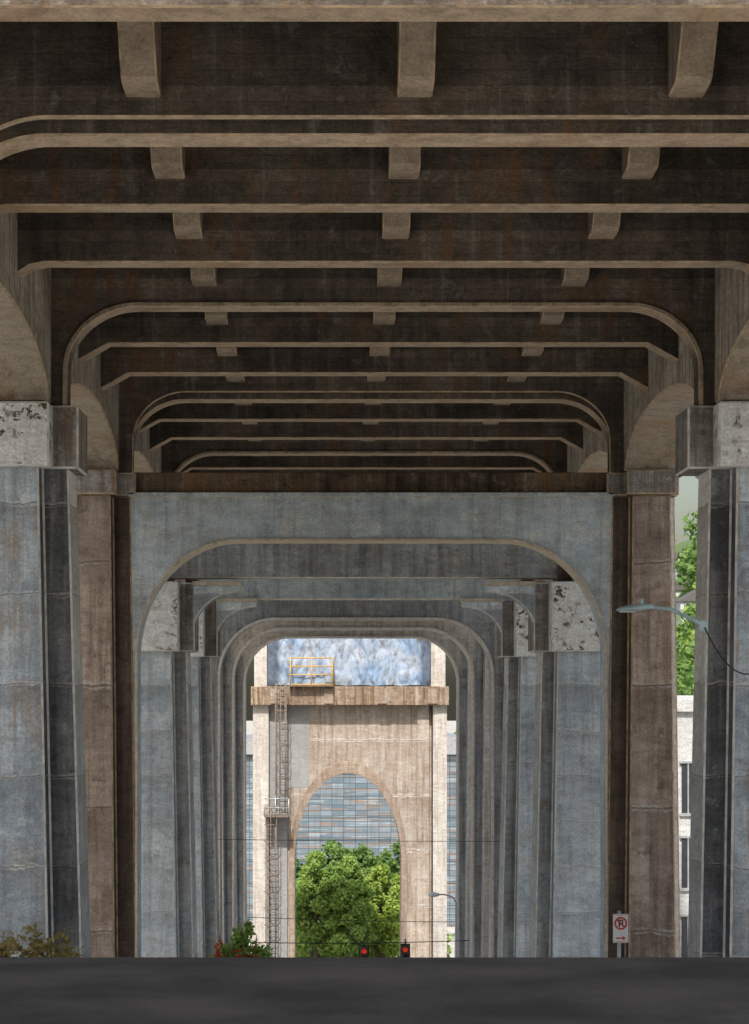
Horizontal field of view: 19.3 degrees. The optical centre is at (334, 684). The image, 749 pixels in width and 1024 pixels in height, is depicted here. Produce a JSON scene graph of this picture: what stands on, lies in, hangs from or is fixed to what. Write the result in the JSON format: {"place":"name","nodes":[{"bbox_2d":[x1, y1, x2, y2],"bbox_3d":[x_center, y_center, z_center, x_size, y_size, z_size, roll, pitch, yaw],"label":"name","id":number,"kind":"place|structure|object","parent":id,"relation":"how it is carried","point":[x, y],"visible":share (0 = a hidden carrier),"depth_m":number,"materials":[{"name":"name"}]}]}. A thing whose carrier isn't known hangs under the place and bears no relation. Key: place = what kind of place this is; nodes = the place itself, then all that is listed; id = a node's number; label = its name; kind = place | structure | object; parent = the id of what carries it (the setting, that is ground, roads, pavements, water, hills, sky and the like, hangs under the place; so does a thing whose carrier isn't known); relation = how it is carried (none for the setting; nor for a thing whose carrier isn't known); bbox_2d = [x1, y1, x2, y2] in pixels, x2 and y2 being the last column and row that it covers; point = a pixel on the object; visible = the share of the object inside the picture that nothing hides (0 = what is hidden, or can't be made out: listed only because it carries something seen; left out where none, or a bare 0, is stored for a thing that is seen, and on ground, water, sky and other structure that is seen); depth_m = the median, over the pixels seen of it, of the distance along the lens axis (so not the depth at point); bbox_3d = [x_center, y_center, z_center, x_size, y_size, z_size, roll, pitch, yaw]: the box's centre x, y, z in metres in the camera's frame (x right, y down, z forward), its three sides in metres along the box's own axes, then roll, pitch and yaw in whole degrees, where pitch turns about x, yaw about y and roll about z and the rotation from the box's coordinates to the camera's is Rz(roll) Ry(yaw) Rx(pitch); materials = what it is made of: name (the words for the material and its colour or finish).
{"place":"outdoors","nodes":[
{"label":"outdoors","id":0,"kind":"place"},
{"bbox_2d":[246,721,455,956],"bbox_3d":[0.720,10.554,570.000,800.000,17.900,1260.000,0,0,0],"label":"ground","id":1,"kind":"structure","parent":0,"point":[451,726],"depth_m":904.49,"materials":[{"name":"soil"}]},
{"bbox_2d":[0,922,83,956],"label":"weeds","id":2,"kind":"object","parent":1,"relation":"on","point":[12,945],"visible":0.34,"depth_m":30.55,"materials":[{"name":"green plant"}]},
{"bbox_2d":[211,917,272,956],"bbox_3d":[-1.656,5.143,37.971,1.054,2.300,1.066,0,0,44],"label":"flowering shrub","id":3,"kind":"object","parent":1,"relation":"on","point":[241,941],"visible":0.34,"depth_m":37.91,"materials":[{"name":"green plant"}]},
{"bbox_2d":[296,857,303,878],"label":"deciduous tree","id":4,"kind":"object","parent":1,"relation":"on","point":[298,868],"visible":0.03,"depth_m":150.76,"materials":[{"name":"green plant"}]},
{"bbox_2d":[296,849,341,956],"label":"deciduous tree","id":5,"kind":"object","parent":1,"relation":"on","point":[311,903],"visible":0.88,"depth_m":140.06,"materials":[{"name":"green plant"}]},
{"bbox_2d":[306,838,352,901],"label":"deciduous tree","id":6,"kind":"object","parent":1,"relation":"on","point":[334,851],"visible":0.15,"depth_m":151.14,"materials":[{"name":"green plant"}]},
{"bbox_2d":[319,854,377,956],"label":"deciduous tree","id":7,"kind":"object","parent":1,"relation":"on","point":[345,904],"visible":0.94,"depth_m":139.38,"materials":[{"name":"green plant"}]},
{"bbox_2d":[251,642,448,956],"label":"bridge pier","id":8,"kind":"structure","parent":1,"relation":"on","point":[389,743],"depth_m":119.88,"materials":[{"name":"concrete"}]},
{"bbox_2d":[264,804,277,956],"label":"access ladder","id":9,"kind":"object","parent":8,"relation":"attached to","point":[270,875],"visible":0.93,"depth_m":118.45,"materials":[{"name":"metal"}]},
{"bbox_2d":[264,798,288,816],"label":"ladder landing","id":10,"kind":"object","parent":8,"relation":"attached to","point":[280,815],"visible":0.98,"depth_m":118.39,"materials":[{"name":"metal"}]},
{"bbox_2d":[274,683,287,812],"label":"access ladder","id":11,"kind":"object","parent":8,"relation":"attached to","point":[280,737],"visible":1,"depth_m":118.50,"materials":[{"name":"metal"}]},
{"bbox_2d":[290,657,333,686],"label":"work platform","id":12,"kind":"structure","parent":8,"relation":"on","point":[311,674],"depth_m":118.67,"materials":[{"name":"yellow paint"}]},
{"bbox_2d":[268,639,429,685],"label":"tarpaulin","id":13,"kind":"object","parent":8,"relation":"attached to","point":[376,662],"visible":0.41,"depth_m":119.56,"materials":[{"name":"blue plastic"}]},
{"bbox_2d":[246,733,455,926],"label":"metal clad warehouse","id":14,"kind":"structure","parent":1,"relation":"on","point":[347,810],"depth_m":178.00,"materials":[{"name":"metal"}]},
{"bbox_2d":[251,920,454,956],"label":"hedge","id":15,"kind":"object","parent":1,"relation":"on","point":[374,955],"visible":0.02,"depth_m":145.56,"materials":[{"name":"green plant"}]},
{"bbox_2d":[344,843,385,896],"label":"deciduous tree","id":16,"kind":"object","parent":1,"relation":"on","point":[366,859],"visible":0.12,"depth_m":150.58,"materials":[{"name":"green plant"}]},
{"bbox_2d":[0,0,748,956],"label":"concrete bridge","id":17,"kind":"structure","parent":1,"relation":"on","point":[426,320],"depth_m":33.66,"materials":[{"name":"grey concrete"}]},
{"bbox_2d":[218,839,499,943],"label":"overhead wires","id":18,"kind":"object","parent":17,"relation":"on","point":[362,920],"visible":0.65,"depth_m":88.11,"materials":[{"name":"black metal"}]},
{"bbox_2d":[359,940,368,956],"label":"traffic light","id":19,"kind":"object","parent":18,"relation":"hanging from","point":[363,950],"visible":0.52,"depth_m":88.00,"materials":[{"name":"black metal"}]},
{"bbox_2d":[400,939,409,956],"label":"traffic light","id":20,"kind":"object","parent":18,"relation":"hanging from","point":[405,949],"visible":0.55,"depth_m":88.00,"materials":[{"name":"black metal"}]},
{"bbox_2d":[616,599,748,674],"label":"street lamp","id":21,"kind":"object","parent":17,"relation":"attached to","point":[701,624],"visible":1,"depth_m":31.87,"materials":[{"name":"metal"}]},
{"bbox_2d":[364,862,399,956],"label":"deciduous tree","id":22,"kind":"object","parent":1,"relation":"on","point":[384,930],"visible":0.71,"depth_m":142.08,"materials":[{"name":"green plant"}]},
{"bbox_2d":[379,839,399,920],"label":"deciduous tree","id":23,"kind":"object","parent":1,"relation":"on","point":[393,864],"visible":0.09,"depth_m":149.64,"materials":[{"name":"green plant"}]},
{"bbox_2d":[428,892,456,956],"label":"street lamp","id":24,"kind":"object","parent":1,"relation":"on","point":[433,894],"visible":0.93,"depth_m":91.97,"materials":[{"name":"metal"}]},
{"bbox_2d":[613,911,627,956],"bbox_3d":[4.662,4.904,36.028,0.250,2.423,0.104,0,0,0],"label":"no parking sign","id":25,"kind":"object","parent":1,"relation":"on","point":[620,928],"visible":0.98,"depth_m":35.99,"materials":[{"name":"metal"}]},
{"bbox_2d":[677,712,692,956],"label":"walls","id":26,"kind":"structure","parent":1,"relation":"on","point":[685,727],"depth_m":62.00,"materials":[{"name":"white paint"}]},
{"bbox_2d":[677,695,692,711],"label":"parapet","id":27,"kind":"structure","parent":26,"relation":"on","point":[684,703],"depth_m":61.85,"materials":[{"name":"white concrete"}]},
{"bbox_2d":[679,761,691,952],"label":"window frames","id":28,"kind":"structure","parent":26,"relation":"attached to","point":[687,837],"depth_m":61.94,"materials":[{"name":"metal"}]},
{"bbox_2d":[682,763,691,956],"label":"windows","id":29,"kind":"structure","parent":26,"relation":"attached to","point":[684,856],"depth_m":61.97,"materials":[{"name":"black glass"}]},
{"bbox_2d":[0,957,748,1023],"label":"road","id":30,"kind":"structure","parent":0,"point":[374,990],"depth_m":11.53,"materials":[{"name":"grey asphalt"}]},
{"bbox_2d":[246,476,698,720],"label":"sky","id":31,"kind":"structure","parent":0,"point":[686,501],"materials":[{"name":"white"}]},
{"bbox_2d":[453,540,696,733],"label":"hill","id":32,"kind":"structure","parent":0,"point":[681,545],"depth_m":459.46,"materials":[{"name":"green plant"}]},
{"bbox_2d":[675,547,696,688],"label":"hillside trees","id":33,"kind":"object","parent":32,"relation":"on","point":[690,634],"visible":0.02,"depth_m":350.35,"materials":[{"name":"green plant"}]},
{"bbox_2d":[676,601,695,624],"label":"walls","id":34,"kind":"structure","parent":32,"relation":"on","point":[679,605],"depth_m":378.20,"materials":[{"name":"paint"}]},
{"bbox_2d":[676,590,695,601],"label":"roof","id":35,"kind":"structure","parent":34,"relation":"on","point":[690,596],"depth_m":377.80,"materials":[{"name":"grey"}]},
{"bbox_2d":[675,510,697,694],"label":"hillside trees","id":36,"kind":"object","parent":32,"relation":"on","point":[687,564],"visible":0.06,"depth_m":354.36,"materials":[{"name":"green plant"}]},
{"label":"walls","id":37,"kind":"object","parent":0,"visible":0},
{"bbox_2d":[676,581,687,589],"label":"roof","id":38,"kind":"structure","parent":37,"relation":"on","point":[679,587],"depth_m":401.40,"materials":[{"name":"grey"}]}
]}

